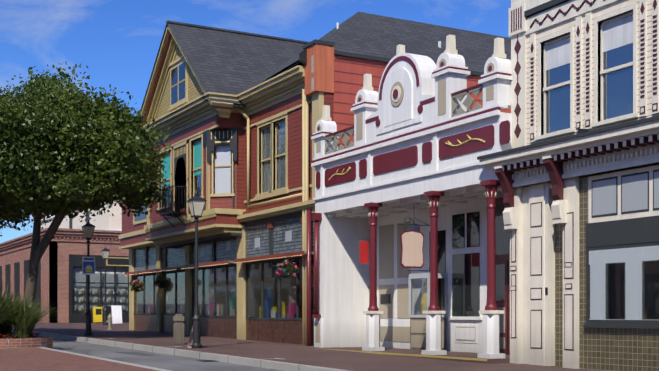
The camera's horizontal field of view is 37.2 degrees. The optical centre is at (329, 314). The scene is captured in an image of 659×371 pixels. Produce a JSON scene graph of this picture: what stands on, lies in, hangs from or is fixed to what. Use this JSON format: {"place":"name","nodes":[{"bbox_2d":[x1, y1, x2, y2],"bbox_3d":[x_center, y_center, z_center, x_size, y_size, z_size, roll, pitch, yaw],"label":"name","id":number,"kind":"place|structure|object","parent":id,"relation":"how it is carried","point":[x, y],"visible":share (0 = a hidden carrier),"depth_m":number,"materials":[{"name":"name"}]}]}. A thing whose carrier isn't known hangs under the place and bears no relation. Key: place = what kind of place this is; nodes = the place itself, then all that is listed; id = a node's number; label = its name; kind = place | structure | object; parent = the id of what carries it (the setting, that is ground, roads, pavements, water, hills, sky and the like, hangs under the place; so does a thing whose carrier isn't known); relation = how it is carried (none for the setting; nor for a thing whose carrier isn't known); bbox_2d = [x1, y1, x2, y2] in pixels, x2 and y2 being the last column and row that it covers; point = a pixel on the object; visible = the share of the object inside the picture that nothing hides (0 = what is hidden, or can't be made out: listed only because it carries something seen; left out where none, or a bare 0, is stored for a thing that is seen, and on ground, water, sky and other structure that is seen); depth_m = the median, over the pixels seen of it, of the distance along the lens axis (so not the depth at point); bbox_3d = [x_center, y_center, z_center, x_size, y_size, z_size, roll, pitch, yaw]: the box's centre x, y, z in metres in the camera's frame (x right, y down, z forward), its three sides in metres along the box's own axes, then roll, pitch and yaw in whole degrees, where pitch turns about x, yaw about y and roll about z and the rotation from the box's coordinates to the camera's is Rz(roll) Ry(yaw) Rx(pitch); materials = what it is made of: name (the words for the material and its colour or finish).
{"place":"outdoors","nodes":[
{"label":"outdoors","id":0,"kind":"place"},
{"bbox_2d":[0,228,128,322],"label":"brick building","id":1,"kind":"structure","parent":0,"point":[61,281],"depth_m":58.90,"materials":[{"name":"brick"}]},
{"bbox_2d":[0,61,172,306],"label":"tree","id":2,"kind":"object","parent":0,"point":[53,125],"depth_m":30.63,"materials":[{"name":"green plant"}]},
{"bbox_2d":[12,332,281,370],"bbox_3d":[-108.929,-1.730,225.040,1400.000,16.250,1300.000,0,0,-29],"label":"asphalt ground","id":3,"kind":"structure","parent":0,"point":[171,362],"depth_m":24.00,"materials":[{"name":"grey asphalt"}]},
{"bbox_2d":[31,200,121,230],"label":"cream building","id":4,"kind":"structure","parent":3,"relation":"on","point":[105,221],"depth_m":91.94,"materials":[{"name":"beige paint"}]},
{"bbox_2d":[0,348,157,370],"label":"median paving","id":5,"kind":"structure","parent":3,"relation":"on","point":[26,359],"depth_m":20.32,"materials":[{"name":"brick"}]},
{"bbox_2d":[0,337,52,348],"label":"brick planter","id":6,"kind":"object","parent":5,"relation":"on","point":[32,342],"visible":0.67,"depth_m":26.75,"materials":[{"name":"red brick"}]},
{"bbox_2d":[0,332,42,337],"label":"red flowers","id":7,"kind":"object","parent":6,"relation":"on","point":[32,334],"visible":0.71,"depth_m":27.09,"materials":[{"name":"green plant"}]},
{"bbox_2d":[0,282,74,337],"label":"flax plant","id":8,"kind":"object","parent":6,"relation":"on","point":[21,317],"visible":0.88,"depth_m":27.25,"materials":[{"name":"green plant"}]},
{"bbox_2d":[37,347,170,370],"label":"median kerb","id":9,"kind":"object","parent":3,"relation":"on","point":[142,366],"depth_m":21.12,"materials":[{"name":"concrete"}]},
{"bbox_2d":[75,345,245,370],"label":"road patches","id":10,"kind":"object","parent":3,"relation":"on","point":[139,354],"visible":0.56,"depth_m":26.53,"materials":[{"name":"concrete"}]},
{"bbox_2d":[12,328,346,370],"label":"kerb","id":11,"kind":"structure","parent":3,"relation":"on","point":[276,365],"depth_m":24.10,"materials":[{"name":"concrete"}]},
{"bbox_2d":[118,12,510,345],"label":"victorian building","id":12,"kind":"structure","parent":3,"relation":"on","point":[239,113],"depth_m":33.02,"materials":[{"name":"brown"}]},
{"bbox_2d":[132,271,141,290],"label":"basket","id":13,"kind":"object","parent":12,"relation":"attached to","point":[134,288],"visible":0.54,"depth_m":41.26,"materials":[{"name":"black paint"}]},
{"bbox_2d":[129,279,144,291],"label":"plant basket","id":14,"kind":"object","parent":13,"relation":"attached to","point":[134,282],"visible":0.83,"depth_m":41.26,"materials":[{"name":"green plant"}]},
{"bbox_2d":[157,268,166,287],"bbox_3d":[-6.403,-1.437,38.609,0.777,0.791,0.439,0,0,-8],"label":"basket","id":15,"kind":"object","parent":12,"relation":"attached to","point":[162,283],"visible":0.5,"depth_m":38.44,"materials":[{"name":"black paint"}]},
{"bbox_2d":[154,275,170,288],"bbox_3d":[-6.561,-1.265,38.572,0.647,0.522,0.677,0,0,-18],"label":"plant basket","id":16,"kind":"object","parent":15,"relation":"on","point":[160,279],"visible":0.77,"depth_m":38.43,"materials":[{"name":"green plant"}]},
{"bbox_2d":[282,253,293,276],"bbox_3d":[-1.090,-1.467,29.040,0.726,0.731,0.439,0,0,-6],"label":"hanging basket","id":17,"kind":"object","parent":12,"relation":"attached to","point":[284,271],"depth_m":28.93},
{"bbox_2d":[276,260,299,277],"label":"plant basket","id":18,"kind":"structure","parent":17,"relation":"in","point":[286,265],"depth_m":28.89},
{"bbox_2d":[311,35,511,363],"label":"building","id":19,"kind":"structure","parent":3,"relation":"on","point":[425,136],"depth_m":24.29,"materials":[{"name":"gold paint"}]},
{"bbox_2d":[358,239,369,263],"bbox_3d":[0.893,-1.597,25.003,0.360,0.608,0.024,0,0,-29],"label":"red flag","id":20,"kind":"object","parent":19,"relation":"attached to","point":[364,252],"visible":1,"depth_m":24.99,"materials":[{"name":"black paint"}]},
{"bbox_2d":[408,223,418,230],"bbox_3d":[2.138,-2.383,24.777,0.300,0.760,0.300,0,0,-29],"label":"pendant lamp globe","id":21,"kind":"object","parent":19,"relation":"attached to","point":[414,227],"visible":0.4,"depth_m":24.66,"materials":[{"name":"black paint"}]},
{"bbox_2d":[398,217,429,270],"bbox_3d":[1.947,-1.612,22.500,0.863,1.237,0.032,0,0,-29],"label":"hanging sign","id":22,"kind":"object","parent":19,"relation":"attached to","point":[412,245],"visible":1,"depth_m":22.46,"materials":[{"name":"beige paint"}]},
{"bbox_2d":[408,273,447,350],"bbox_3d":[2.524,-0.053,25.133,0.590,1.980,0.920,0,0,-29],"label":"display case","id":23,"kind":"object","parent":19,"relation":"on","point":[418,332],"visible":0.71,"depth_m":24.97,"materials":[{"name":"white wood"}]},
{"bbox_2d":[477,0,658,370],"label":"cream building","id":24,"kind":"structure","parent":3,"relation":"on","point":[576,167],"depth_m":18.91,"materials":[{"name":"white paint"}]},
{"bbox_3d":[-16.800,-3.591,35.231,3.682,8.914,3.627,0,0,-29],"label":"plaza tree trunk","id":25,"kind":"object","parent":3,"relation":"on","visible":0},
{"bbox_2d":[0,204,31,235],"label":"plaza tree","id":26,"kind":"object","parent":25,"relation":"attached to","point":[9,218],"visible":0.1,"depth_m":36.20,"materials":[{"name":"green plant"}]},
{"bbox_2d":[0,0,510,242],"label":"sky","id":27,"kind":"structure","parent":0,"point":[119,41],"materials":[{"name":"blue"}]},
{"bbox_2d":[12,322,600,370],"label":"sidewalk","id":28,"kind":"structure","parent":0,"point":[311,355],"depth_m":24.22,"materials":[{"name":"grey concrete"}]},
{"bbox_2d":[82,220,95,335],"bbox_3d":[-8.895,-1.348,36.161,0.480,4.281,0.437,0,0,-29],"label":"street lamp","id":29,"kind":"object","parent":28,"relation":"on","point":[88,262],"visible":1,"depth_m":36.09,"materials":[{"name":"black metal"}]},
{"bbox_2d":[93,307,101,322],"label":"newspaper box","id":30,"kind":"object","parent":28,"relation":"on","point":[97,314],"visible":1,"depth_m":57.65,"materials":[{"name":"paint"}]},
{"bbox_2d":[101,246,110,324],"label":"street lamp","id":31,"kind":"object","parent":28,"relation":"on","point":[105,251],"depth_m":52.83,"materials":[{"name":"black metal"}]},
{"bbox_2d":[107,306,110,320],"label":"newspaper box","id":32,"kind":"object","parent":28,"relation":"on","point":[109,310],"visible":0.1,"depth_m":57.94,"materials":[{"name":"paint"}]},
{"bbox_2d":[106,314,112,329],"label":"hydrant","id":33,"kind":"object","parent":28,"relation":"on","point":[109,321],"visible":1,"depth_m":44.10,"materials":[{"name":"beige metal"}]},
{"bbox_2d":[111,305,121,323],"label":"sign board","id":34,"kind":"object","parent":28,"relation":"on","point":[116,313],"visible":0.9,"depth_m":57.20,"materials":[{"name":"white wood"}]},
{"bbox_2d":[173,314,183,343],"bbox_3d":[-4.491,0.444,29.226,0.260,0.900,0.260,0,0,-29],"label":"trash can","id":35,"kind":"object","parent":28,"relation":"on","point":[178,330],"visible":1,"depth_m":29.11,"materials":[{"name":"beige concrete"}]},
{"bbox_2d":[188,326,192,347],"bbox_3d":[-3.770,0.498,27.027,0.230,0.850,0.818,0,0,-16],"label":"signboard poster","id":36,"kind":"object","parent":28,"relation":"on","point":[190,341],"visible":0.53,"depth_m":26.92,"materials":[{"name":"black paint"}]},
{"bbox_2d":[187,191,206,347],"bbox_3d":[-3.627,-1.214,26.732,0.437,4.281,0.437,0,0,-29],"label":"street lamp","id":37,"kind":"object","parent":28,"relation":"on","point":[196,203],"visible":1,"depth_m":26.67,"materials":[{"name":"black metal"}]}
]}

